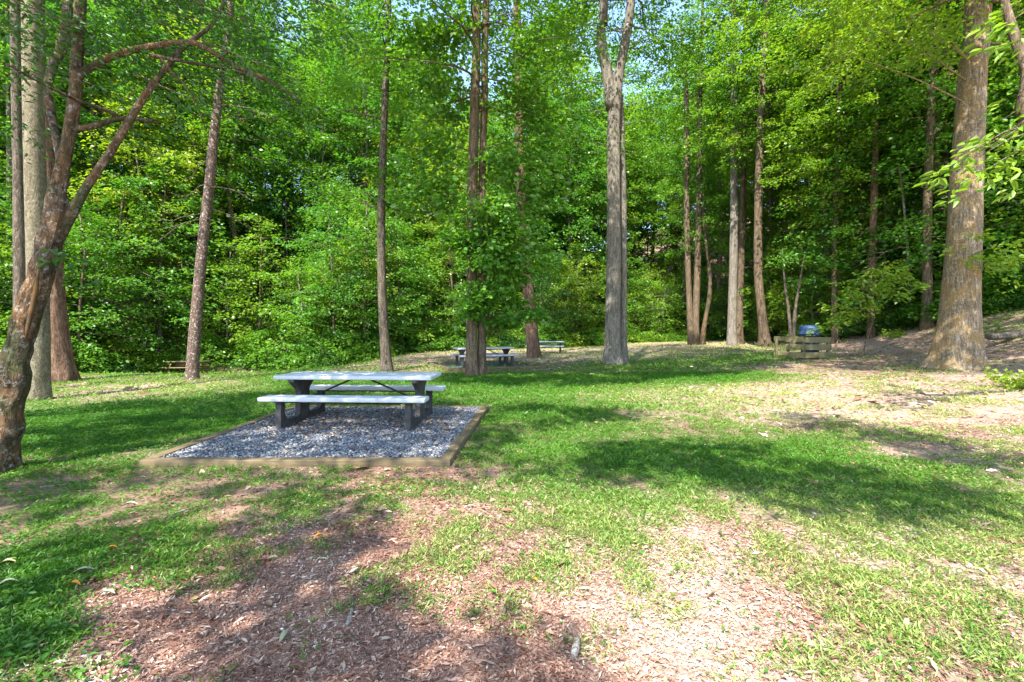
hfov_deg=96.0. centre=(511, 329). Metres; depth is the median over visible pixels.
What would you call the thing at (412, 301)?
understory tree
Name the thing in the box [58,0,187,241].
forest tree
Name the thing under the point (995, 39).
forest tree
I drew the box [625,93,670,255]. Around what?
forest tree
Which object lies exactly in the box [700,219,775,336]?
understory tree
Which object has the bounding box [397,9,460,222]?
forest tree
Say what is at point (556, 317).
understory tree
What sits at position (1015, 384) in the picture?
plant
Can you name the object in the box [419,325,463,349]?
bush
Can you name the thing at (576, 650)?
wood chunk
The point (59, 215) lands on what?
leaning tree
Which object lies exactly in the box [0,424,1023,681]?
weeds
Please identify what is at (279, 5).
forest tree
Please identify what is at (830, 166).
forest tree
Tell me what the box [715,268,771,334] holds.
understory tree
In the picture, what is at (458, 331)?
bush
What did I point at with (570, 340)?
bush
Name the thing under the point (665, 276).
understory tree
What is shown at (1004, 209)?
understory tree
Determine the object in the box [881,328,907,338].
plant
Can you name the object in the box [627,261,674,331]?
understory tree
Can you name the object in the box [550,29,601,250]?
forest tree
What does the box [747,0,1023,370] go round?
tree
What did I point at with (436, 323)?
bush
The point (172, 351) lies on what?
bush
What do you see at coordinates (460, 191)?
forest tree
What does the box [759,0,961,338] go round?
forest tree
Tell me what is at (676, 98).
forest tree
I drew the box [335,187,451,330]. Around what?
understory tree
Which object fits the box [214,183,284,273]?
understory tree
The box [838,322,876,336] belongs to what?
bush
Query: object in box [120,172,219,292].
understory tree
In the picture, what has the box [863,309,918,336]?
bush
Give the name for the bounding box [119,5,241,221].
forest tree
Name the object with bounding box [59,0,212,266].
forest tree
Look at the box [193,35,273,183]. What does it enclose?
forest tree
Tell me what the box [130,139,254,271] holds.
understory tree
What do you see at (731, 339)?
forest tree
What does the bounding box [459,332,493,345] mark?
bush
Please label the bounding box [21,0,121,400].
grey trunk tree
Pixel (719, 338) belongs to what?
bush
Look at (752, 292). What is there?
understory tree
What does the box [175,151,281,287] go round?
understory tree
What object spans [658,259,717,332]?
understory tree
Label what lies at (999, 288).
bush
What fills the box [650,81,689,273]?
forest tree
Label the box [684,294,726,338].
understory tree
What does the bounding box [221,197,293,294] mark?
understory tree
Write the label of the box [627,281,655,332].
understory tree
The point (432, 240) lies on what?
understory tree
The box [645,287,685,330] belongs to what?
understory tree
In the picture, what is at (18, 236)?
dark trunk tree
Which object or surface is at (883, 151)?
understory tree
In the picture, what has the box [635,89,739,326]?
forest tree
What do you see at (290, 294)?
understory tree
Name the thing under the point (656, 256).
understory tree
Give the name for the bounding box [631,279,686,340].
understory tree
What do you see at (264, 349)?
bush
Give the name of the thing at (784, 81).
forest tree
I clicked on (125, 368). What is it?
bush
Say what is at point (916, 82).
forest tree
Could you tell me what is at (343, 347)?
bush
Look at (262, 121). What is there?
forest tree
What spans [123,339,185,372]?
bush
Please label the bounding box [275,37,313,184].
forest tree
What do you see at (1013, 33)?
lawn tree
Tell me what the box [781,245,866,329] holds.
understory tree
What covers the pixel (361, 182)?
understory tree
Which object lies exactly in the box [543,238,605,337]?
understory tree
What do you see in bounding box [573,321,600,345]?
bush
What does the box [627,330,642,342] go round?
bush
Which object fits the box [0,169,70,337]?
understory tree
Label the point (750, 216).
forest tree
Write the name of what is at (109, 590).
fallen leaf
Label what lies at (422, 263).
understory tree
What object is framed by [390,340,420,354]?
bush
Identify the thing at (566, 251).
understory tree
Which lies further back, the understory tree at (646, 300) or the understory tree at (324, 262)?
the understory tree at (646, 300)
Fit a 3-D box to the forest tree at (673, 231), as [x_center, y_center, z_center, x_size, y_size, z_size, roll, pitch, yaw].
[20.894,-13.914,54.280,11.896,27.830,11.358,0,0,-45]
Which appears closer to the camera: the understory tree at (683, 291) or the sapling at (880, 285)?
the sapling at (880, 285)
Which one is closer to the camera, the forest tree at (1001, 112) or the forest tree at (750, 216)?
the forest tree at (1001, 112)
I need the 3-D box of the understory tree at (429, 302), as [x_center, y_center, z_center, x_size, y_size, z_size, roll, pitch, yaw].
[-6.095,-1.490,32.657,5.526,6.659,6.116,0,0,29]
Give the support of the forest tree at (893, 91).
on the ground at (854, 341)
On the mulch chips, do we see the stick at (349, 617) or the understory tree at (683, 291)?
the stick at (349, 617)
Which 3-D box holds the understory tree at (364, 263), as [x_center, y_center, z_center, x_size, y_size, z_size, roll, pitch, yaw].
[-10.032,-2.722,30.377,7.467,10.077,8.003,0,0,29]
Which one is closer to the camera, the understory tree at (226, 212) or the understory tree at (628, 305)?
the understory tree at (226, 212)
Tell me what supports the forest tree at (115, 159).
on the ground at (854, 341)
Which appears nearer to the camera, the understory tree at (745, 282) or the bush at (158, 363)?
the bush at (158, 363)
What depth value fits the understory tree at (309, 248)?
36.93 m
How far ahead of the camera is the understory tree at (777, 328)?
34.80 m
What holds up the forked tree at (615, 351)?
on the ground at (854, 341)
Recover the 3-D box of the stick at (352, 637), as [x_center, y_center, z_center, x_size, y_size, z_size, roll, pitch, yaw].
[-0.738,1.481,2.161,0.301,0.041,0.045,0,0,37]
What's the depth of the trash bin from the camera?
20.23 m
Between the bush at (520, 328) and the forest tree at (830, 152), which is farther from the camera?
the bush at (520, 328)
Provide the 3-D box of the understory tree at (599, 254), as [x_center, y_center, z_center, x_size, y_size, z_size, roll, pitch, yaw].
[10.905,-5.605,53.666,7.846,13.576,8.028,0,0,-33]
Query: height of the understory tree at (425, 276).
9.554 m
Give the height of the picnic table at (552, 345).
0.752 m
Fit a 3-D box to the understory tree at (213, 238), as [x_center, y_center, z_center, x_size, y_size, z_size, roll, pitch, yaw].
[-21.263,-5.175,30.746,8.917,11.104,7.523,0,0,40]
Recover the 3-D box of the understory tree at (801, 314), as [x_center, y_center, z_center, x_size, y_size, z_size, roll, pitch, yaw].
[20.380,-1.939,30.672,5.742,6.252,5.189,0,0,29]
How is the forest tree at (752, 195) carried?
on the ground at (854, 341)
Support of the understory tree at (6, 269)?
on the ground at (854, 341)
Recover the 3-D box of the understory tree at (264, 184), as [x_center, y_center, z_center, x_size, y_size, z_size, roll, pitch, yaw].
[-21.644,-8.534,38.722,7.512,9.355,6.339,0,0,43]
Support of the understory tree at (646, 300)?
on the ground at (854, 341)
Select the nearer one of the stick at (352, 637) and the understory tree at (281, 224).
the stick at (352, 637)
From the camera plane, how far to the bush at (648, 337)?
45.32 m
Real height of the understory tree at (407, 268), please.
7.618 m
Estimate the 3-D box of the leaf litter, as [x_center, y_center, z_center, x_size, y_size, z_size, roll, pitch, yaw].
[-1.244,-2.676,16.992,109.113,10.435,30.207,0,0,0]
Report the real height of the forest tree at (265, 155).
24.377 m
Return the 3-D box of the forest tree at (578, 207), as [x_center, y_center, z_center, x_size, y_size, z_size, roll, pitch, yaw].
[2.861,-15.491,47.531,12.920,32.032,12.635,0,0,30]
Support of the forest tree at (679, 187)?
on the ground at (854, 341)
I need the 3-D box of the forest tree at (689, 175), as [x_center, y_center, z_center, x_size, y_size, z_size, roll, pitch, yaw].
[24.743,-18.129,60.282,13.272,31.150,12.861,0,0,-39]
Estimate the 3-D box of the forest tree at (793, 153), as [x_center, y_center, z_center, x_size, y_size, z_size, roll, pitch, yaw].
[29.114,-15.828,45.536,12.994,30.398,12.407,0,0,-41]
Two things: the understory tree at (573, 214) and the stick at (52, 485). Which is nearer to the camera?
the stick at (52, 485)
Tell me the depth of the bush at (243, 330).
30.48 m
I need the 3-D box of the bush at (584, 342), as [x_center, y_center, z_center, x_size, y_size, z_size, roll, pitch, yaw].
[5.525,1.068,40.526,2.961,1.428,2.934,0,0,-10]
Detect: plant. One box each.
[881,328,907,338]
[977,367,1023,390]
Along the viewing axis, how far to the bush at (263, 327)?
29.44 m
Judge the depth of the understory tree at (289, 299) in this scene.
27.10 m
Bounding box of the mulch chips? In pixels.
[0,309,1023,681]
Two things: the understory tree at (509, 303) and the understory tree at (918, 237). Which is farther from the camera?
the understory tree at (509, 303)
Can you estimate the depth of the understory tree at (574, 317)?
39.60 m
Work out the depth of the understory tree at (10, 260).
24.36 m
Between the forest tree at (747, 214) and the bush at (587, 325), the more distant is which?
the forest tree at (747, 214)
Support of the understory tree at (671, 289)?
on the ground at (854, 341)
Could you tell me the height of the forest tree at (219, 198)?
21.902 m
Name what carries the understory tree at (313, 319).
on the ground at (854, 341)
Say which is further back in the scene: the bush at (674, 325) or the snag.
the bush at (674, 325)
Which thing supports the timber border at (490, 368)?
on the ground at (854, 341)
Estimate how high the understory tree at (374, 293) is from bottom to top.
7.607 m
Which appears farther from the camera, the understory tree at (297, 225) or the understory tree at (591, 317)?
the understory tree at (591, 317)
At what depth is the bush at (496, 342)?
34.69 m
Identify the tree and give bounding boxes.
[0,0,74,180]
[0,0,108,193]
[0,0,132,341]
[0,0,193,336]
[0,0,374,474]
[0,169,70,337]
[0,170,139,339]
[0,197,78,292]
[0,199,156,370]
[0,217,12,337]
[0,219,70,335]
[0,223,112,356]
[0,226,146,364]
[0,237,12,318]
[10,0,73,307]
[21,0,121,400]
[43,0,81,383]
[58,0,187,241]
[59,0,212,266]
[64,175,232,357]
[65,5,263,328]
[66,0,172,227]
[66,184,142,272]
[66,222,158,358]
[67,73,221,351]
[71,145,230,354]
[107,171,215,287]
[113,209,190,319]
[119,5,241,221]
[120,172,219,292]
[123,0,257,296]
[124,174,258,321]
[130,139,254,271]
[130,217,244,336]
[132,1,312,380]
[139,0,320,324]
[152,238,268,349]
[155,0,308,196]
[172,203,285,318]
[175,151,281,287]
[181,147,281,273]
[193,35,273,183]
[202,211,314,357]
[208,191,293,304]
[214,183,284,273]
[218,132,274,231]
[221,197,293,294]
[228,20,306,184]
[232,0,293,192]
[232,173,291,264]
[237,172,324,315]
[238,147,298,255]
[242,0,470,371]
[242,146,320,278]
[245,177,314,272]
[246,32,351,283]
[246,261,348,365]
[257,193,354,307]
[258,181,308,245]
[262,40,374,273]
[266,0,376,179]
[271,189,379,355]
[272,264,308,327]
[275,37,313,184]
[277,0,427,234]
[280,31,349,159]
[280,172,385,328]
[283,233,391,326]
[284,287,354,354]
[285,217,343,297]
[286,183,428,358]
[287,211,411,346]
[291,239,377,343]
[292,0,428,233]
[307,87,354,186]
[311,151,409,288]
[322,210,404,308]
[332,0,617,375]
[334,88,402,186]
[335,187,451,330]
[335,247,411,336]
[343,218,426,342]
[344,36,431,200]
[345,162,416,287]
[355,219,443,344]
[356,33,456,260]
[357,94,448,267]
[376,278,431,338]
[387,238,430,300]
[393,263,464,343]
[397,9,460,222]
[398,121,508,325]
[403,231,444,295]
[405,219,512,336]
[410,101,460,258]
[410,207,465,282]
[416,231,460,301]
[419,59,469,142]
[420,275,463,333]
[427,46,468,131]
[433,81,525,331]
[433,107,539,317]
[433,249,466,300]
[438,270,523,346]
[455,0,564,357]
[455,97,513,207]
[478,57,590,330]
[486,270,517,315]
[487,31,598,258]
[493,262,539,331]
[497,238,585,332]
[509,258,598,337]
[510,0,725,365]
[512,251,571,331]
[513,279,576,340]
[525,118,583,244]
[526,0,649,328]
[526,82,620,309]
[532,252,591,330]
[535,260,597,339]
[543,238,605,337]
[546,208,606,327]
[546,257,596,319]
[547,161,602,251]
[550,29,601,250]
[554,219,600,301]
[557,229,596,297]
[561,300,601,329]
[562,258,605,329]
[570,33,691,321]
[571,90,669,255]
[577,135,665,260]
[579,262,605,326]
[580,263,638,331]
[581,292,604,327]
[582,227,640,327]
[585,241,657,339]
[586,198,661,279]
[592,275,647,329]
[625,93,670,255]
[626,90,695,277]
[627,242,657,304]
[627,251,650,292]
[627,255,647,324]
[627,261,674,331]
[627,267,665,331]
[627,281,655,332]
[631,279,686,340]
[632,225,682,288]
[633,214,712,291]
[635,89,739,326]
[637,0,765,344]
[639,95,738,284]
[639,229,701,285]
[639,260,681,328]
[642,243,693,308]
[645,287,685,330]
[646,284,686,334]
[647,268,692,321]
[649,38,723,287]
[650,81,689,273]
[650,82,738,292]
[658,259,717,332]
[659,55,780,339]
[661,0,813,345]
[664,285,716,328]
[675,225,749,326]
[679,291,716,328]
[681,0,835,346]
[683,0,800,343]
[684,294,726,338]
[692,244,752,309]
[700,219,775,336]
[704,0,940,321]
[705,78,798,325]
[706,38,831,316]
[708,297,748,337]
[710,260,777,337]
[711,180,799,253]
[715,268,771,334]
[723,267,800,339]
[725,240,792,341]
[737,217,850,335]
[743,216,829,335]
[743,230,804,338]
[745,230,801,334]
[746,18,871,217]
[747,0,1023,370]
[747,79,866,250]
[754,0,944,343]
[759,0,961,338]
[765,230,837,343]
[766,237,840,333]
[767,1,951,332]
[767,212,816,316]
[768,192,843,255]
[769,256,852,336]
[770,97,936,332]
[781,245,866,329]
[787,38,923,254]
[794,243,850,321]
[798,231,900,323]
[801,208,897,312]
[807,0,1023,330]
[810,187,914,308]
[815,3,1015,300]
[817,181,943,330]
[826,190,943,310]
[827,83,1023,309]
[831,0,1023,241]
[840,148,935,267]
[842,2,1023,269]
[842,2,1023,287]
[857,176,1014,313]
[861,193,991,302]
[867,110,992,261]
[892,63,1023,270]
[899,126,1023,280]
[910,72,1023,279]
[912,0,1023,207]
[925,0,1023,108]
[936,140,1023,280]
[941,7,1023,279]
[983,92,1023,230]
[983,145,1023,259]
[983,194,1023,286]
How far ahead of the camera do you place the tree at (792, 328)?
26.94 m
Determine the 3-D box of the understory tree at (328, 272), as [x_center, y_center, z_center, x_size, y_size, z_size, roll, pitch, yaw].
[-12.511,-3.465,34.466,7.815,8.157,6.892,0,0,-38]
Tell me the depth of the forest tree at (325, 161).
52.70 m
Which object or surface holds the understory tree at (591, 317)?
on the ground at (854, 341)
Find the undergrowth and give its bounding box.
[72,215,1023,373]
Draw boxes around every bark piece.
[501,604,506,618]
[626,611,631,626]
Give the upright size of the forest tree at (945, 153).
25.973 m
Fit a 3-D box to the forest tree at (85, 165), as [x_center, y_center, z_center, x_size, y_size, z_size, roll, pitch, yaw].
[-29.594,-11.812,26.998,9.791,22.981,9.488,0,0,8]
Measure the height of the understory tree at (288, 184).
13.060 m
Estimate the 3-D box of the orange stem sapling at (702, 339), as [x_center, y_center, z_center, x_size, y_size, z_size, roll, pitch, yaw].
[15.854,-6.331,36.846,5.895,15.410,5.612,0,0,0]
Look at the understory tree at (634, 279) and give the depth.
52.47 m
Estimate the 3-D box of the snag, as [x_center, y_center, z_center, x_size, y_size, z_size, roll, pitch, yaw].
[20.074,-4.431,24.349,3.294,8.812,0.934,0,0,22]
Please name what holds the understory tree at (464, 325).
on the ground at (854, 341)
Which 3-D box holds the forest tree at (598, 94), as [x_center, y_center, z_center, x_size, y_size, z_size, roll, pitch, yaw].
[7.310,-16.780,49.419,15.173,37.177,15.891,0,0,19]
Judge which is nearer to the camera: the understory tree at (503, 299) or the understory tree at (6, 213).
the understory tree at (6, 213)
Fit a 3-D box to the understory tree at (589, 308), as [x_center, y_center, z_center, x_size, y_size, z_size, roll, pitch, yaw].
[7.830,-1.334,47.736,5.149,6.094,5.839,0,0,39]
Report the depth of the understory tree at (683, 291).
48.72 m
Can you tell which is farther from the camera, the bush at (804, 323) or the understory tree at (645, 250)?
the understory tree at (645, 250)
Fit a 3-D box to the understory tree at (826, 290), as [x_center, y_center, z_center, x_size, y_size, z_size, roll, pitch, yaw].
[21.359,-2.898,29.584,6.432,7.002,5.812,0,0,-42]
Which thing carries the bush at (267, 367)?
on the ground at (854, 341)
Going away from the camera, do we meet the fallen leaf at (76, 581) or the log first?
the fallen leaf at (76, 581)
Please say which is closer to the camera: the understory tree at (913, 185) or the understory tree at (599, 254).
the understory tree at (913, 185)
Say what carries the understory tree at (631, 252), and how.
on the ground at (854, 341)
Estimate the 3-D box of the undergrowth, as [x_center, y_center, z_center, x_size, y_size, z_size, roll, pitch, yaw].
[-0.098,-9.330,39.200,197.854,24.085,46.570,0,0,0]
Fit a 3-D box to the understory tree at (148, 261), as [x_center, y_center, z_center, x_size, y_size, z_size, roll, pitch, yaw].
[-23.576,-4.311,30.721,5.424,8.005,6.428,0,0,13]
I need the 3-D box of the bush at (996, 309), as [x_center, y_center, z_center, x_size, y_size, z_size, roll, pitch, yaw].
[21.104,-1.338,21.890,3.493,2.306,3.900,0,0,-14]
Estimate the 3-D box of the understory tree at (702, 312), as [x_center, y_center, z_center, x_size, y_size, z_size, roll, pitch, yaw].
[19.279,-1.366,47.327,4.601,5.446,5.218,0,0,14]
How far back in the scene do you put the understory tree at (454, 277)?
42.66 m
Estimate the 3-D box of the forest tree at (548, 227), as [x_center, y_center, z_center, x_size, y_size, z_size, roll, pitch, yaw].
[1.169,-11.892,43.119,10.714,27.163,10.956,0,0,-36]
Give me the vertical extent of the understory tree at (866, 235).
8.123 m
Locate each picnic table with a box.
[160,361,214,373]
[257,371,445,430]
[450,347,518,366]
[526,341,564,353]
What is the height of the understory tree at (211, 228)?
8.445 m
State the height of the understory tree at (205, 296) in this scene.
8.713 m
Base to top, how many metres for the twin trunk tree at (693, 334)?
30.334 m
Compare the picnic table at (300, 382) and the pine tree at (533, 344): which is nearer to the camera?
the picnic table at (300, 382)
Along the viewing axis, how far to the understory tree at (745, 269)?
41.24 m
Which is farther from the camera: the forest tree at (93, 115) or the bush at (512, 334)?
the bush at (512, 334)
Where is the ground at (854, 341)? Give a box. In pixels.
[0,211,1023,681]
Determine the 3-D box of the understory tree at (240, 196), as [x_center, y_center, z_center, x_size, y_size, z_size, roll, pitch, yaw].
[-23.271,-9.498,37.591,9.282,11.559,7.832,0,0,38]
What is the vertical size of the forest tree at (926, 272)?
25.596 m
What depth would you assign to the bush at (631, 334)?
45.74 m
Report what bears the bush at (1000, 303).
on the ground at (854, 341)
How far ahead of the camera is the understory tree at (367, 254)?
28.54 m
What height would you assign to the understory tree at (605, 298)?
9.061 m
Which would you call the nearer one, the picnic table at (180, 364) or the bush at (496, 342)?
the picnic table at (180, 364)
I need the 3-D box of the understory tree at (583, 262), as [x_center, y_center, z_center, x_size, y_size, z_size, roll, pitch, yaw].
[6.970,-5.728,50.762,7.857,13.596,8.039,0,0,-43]
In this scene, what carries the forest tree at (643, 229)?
on the ground at (854, 341)
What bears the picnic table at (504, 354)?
on the gravel bed
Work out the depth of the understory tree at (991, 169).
24.99 m
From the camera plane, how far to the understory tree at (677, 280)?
52.34 m
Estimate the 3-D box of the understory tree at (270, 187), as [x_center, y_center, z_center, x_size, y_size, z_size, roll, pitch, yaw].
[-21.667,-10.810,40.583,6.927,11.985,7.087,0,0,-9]
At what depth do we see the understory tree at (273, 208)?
34.19 m
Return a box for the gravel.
[163,406,480,456]
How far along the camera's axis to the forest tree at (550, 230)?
51.90 m
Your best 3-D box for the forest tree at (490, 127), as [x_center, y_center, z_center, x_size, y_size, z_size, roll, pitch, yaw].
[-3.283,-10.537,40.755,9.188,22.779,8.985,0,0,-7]
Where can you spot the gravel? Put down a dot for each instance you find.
(345, 446)
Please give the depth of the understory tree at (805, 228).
39.59 m
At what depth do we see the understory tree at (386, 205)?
39.24 m
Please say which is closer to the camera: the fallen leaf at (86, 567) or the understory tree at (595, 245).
the fallen leaf at (86, 567)
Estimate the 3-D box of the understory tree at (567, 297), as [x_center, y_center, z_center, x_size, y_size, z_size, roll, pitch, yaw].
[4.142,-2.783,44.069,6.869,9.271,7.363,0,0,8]
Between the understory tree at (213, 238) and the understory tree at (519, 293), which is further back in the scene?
the understory tree at (519, 293)
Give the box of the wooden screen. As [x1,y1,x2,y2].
[774,336,831,359]
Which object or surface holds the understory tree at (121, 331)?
on the ground at (854, 341)
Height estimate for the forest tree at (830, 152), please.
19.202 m
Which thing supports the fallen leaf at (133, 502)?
on the ground at (854, 341)
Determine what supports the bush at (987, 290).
on the ground at (854, 341)
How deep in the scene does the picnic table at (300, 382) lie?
7.04 m
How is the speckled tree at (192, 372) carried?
on the ground at (854, 341)
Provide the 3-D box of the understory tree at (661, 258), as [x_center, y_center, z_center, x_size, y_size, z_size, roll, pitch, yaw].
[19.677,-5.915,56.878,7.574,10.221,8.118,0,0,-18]
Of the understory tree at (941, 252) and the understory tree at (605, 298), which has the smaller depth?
the understory tree at (941, 252)
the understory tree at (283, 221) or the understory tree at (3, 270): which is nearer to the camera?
the understory tree at (3, 270)
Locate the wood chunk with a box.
[571,635,580,660]
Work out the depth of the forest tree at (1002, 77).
24.26 m
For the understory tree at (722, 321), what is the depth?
43.92 m
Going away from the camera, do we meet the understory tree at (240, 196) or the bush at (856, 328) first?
the bush at (856, 328)
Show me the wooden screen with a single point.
(803, 347)
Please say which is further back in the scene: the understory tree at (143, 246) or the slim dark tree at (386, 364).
the understory tree at (143, 246)
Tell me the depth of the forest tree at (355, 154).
51.59 m
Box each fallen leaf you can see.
[0,578,16,584]
[1,558,16,562]
[66,580,80,586]
[70,566,93,574]
[98,588,114,595]
[121,501,138,506]
[279,631,290,641]
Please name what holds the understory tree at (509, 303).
on the ground at (854, 341)
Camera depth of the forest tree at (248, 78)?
40.88 m
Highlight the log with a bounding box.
[985,330,1023,339]
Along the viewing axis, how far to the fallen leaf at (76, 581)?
2.63 m
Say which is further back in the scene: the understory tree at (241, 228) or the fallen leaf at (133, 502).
the understory tree at (241, 228)
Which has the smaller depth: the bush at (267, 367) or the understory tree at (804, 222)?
the bush at (267, 367)
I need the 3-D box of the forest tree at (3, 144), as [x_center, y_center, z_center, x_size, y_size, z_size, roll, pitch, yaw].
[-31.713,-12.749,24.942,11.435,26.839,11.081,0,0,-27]
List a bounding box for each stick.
[39,484,88,487]
[163,501,212,518]
[333,634,371,658]
[344,599,354,627]
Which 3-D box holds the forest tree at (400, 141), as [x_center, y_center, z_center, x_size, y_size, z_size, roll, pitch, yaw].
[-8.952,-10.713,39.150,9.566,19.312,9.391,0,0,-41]
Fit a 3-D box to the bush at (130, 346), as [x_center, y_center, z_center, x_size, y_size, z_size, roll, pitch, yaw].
[-20.645,1.553,24.258,3.766,2.226,3.373,0,0,6]
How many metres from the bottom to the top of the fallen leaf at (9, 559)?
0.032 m
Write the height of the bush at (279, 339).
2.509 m
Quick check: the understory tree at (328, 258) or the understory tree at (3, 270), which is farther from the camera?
the understory tree at (328, 258)
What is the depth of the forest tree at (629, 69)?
55.28 m
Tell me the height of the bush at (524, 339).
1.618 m
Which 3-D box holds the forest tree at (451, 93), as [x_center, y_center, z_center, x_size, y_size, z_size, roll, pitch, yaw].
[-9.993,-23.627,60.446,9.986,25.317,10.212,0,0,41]
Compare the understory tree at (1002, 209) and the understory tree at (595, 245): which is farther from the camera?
the understory tree at (595, 245)
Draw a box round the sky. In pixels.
[122,0,827,246]
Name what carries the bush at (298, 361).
on the ground at (854, 341)
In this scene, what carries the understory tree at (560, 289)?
on the ground at (854, 341)
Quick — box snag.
[860,164,911,323]
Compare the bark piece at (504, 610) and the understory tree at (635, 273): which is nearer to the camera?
the bark piece at (504, 610)
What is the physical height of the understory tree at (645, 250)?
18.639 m
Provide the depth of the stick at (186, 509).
3.75 m
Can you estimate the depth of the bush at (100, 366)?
21.81 m
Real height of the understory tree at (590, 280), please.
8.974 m
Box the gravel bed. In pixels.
[439,362,528,367]
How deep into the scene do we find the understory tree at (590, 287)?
48.02 m
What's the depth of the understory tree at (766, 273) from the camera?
40.54 m
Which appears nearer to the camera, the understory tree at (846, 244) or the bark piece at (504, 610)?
the bark piece at (504, 610)
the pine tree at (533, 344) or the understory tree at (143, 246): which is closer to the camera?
the pine tree at (533, 344)
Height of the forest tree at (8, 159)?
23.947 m
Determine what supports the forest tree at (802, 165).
on the ground at (854, 341)
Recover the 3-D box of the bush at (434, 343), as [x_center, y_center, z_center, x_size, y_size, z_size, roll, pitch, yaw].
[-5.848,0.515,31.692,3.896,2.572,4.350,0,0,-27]
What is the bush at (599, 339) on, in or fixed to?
on the ground at (854, 341)
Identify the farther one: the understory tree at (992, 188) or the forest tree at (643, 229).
the forest tree at (643, 229)
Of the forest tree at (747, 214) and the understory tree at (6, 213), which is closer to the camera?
the understory tree at (6, 213)
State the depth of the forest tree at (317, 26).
41.15 m
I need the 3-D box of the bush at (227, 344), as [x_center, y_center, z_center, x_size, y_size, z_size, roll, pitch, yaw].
[-18.300,0.829,28.494,4.358,2.460,4.220,0,0,38]
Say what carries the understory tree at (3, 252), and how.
on the ground at (854, 341)
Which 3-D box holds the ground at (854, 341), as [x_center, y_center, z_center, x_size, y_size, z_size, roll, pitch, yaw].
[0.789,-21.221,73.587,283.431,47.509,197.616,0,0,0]
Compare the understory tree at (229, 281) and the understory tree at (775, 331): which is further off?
the understory tree at (775, 331)
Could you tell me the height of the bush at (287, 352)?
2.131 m
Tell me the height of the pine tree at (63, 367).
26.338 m
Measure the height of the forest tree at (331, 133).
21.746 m
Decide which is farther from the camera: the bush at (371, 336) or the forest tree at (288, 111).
the forest tree at (288, 111)
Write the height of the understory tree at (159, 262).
13.388 m
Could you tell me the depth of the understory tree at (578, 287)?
40.17 m
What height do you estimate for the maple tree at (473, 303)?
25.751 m
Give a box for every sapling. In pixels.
[666,154,739,344]
[806,260,930,357]
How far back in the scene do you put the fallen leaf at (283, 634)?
2.21 m
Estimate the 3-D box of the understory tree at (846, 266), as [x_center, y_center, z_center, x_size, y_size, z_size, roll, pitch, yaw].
[20.271,-6.119,27.075,7.904,13.676,8.087,0,0,-10]
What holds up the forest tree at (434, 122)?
on the ground at (854, 341)
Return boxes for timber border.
[139,405,488,466]
[427,360,546,371]
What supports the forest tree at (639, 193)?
on the ground at (854, 341)
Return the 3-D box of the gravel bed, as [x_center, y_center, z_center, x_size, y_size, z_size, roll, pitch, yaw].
[-1.120,1.534,18.600,3.500,0.140,3.320,0,0,-24]
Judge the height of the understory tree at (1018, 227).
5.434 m
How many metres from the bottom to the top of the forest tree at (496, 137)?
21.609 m
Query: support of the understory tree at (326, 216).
on the ground at (854, 341)
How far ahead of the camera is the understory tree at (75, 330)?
23.06 m
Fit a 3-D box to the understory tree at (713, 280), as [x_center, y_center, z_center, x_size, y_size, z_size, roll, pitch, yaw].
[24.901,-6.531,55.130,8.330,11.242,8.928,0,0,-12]
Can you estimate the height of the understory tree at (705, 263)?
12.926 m
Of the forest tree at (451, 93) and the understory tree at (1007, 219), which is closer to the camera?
the understory tree at (1007, 219)
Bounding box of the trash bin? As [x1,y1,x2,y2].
[798,325,821,351]
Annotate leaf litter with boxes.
[0,308,1023,681]
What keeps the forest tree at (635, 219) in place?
on the ground at (854, 341)
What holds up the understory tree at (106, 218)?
on the ground at (854, 341)
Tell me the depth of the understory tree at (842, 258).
32.87 m
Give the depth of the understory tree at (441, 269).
41.21 m
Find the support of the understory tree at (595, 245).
on the ground at (854, 341)
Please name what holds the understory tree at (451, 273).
on the ground at (854, 341)
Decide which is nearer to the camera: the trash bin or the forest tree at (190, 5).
the trash bin
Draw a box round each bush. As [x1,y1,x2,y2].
[0,335,5,349]
[71,339,116,373]
[74,348,147,373]
[91,338,156,371]
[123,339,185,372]
[145,346,210,368]
[164,332,235,370]
[173,325,250,361]
[214,336,257,363]
[222,317,276,336]
[225,346,276,369]
[231,328,288,363]
[232,327,299,369]
[240,320,297,349]
[256,350,303,371]
[271,340,311,364]
[273,333,342,369]
[297,349,354,368]
[319,330,377,364]
[337,329,396,362]
[342,330,379,361]
[359,336,407,358]
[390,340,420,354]
[398,339,428,350]
[399,318,456,351]
[414,316,459,343]
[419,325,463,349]
[437,325,477,350]
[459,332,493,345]
[461,333,501,346]
[486,329,525,339]
[487,334,506,349]
[491,332,526,349]
[510,323,539,337]
[512,334,545,348]
[538,322,569,347]
[546,320,585,345]
[551,331,589,347]
[572,338,590,345]
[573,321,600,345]
[573,325,604,345]
[627,325,643,342]
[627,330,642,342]
[639,330,668,342]
[646,323,678,341]
[665,322,681,333]
[666,331,686,341]
[673,329,706,340]
[680,326,716,338]
[706,330,726,340]
[787,313,847,336]
[821,325,852,339]
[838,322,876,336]
[847,306,900,332]
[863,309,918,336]
[883,293,939,326]
[887,292,939,325]
[908,282,1008,322]
[933,278,1017,303]
[982,271,1023,313]
[990,288,1023,309]
[991,273,1023,295]
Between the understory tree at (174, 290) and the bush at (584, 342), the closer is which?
the understory tree at (174, 290)
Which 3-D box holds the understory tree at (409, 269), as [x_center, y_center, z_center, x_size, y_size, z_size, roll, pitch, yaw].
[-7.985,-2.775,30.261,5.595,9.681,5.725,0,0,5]
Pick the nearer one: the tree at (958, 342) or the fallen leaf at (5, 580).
the fallen leaf at (5, 580)
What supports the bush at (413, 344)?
on the ground at (854, 341)
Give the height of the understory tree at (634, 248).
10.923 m
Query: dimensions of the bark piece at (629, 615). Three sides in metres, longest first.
0.100 x 0.028 x 0.020 m

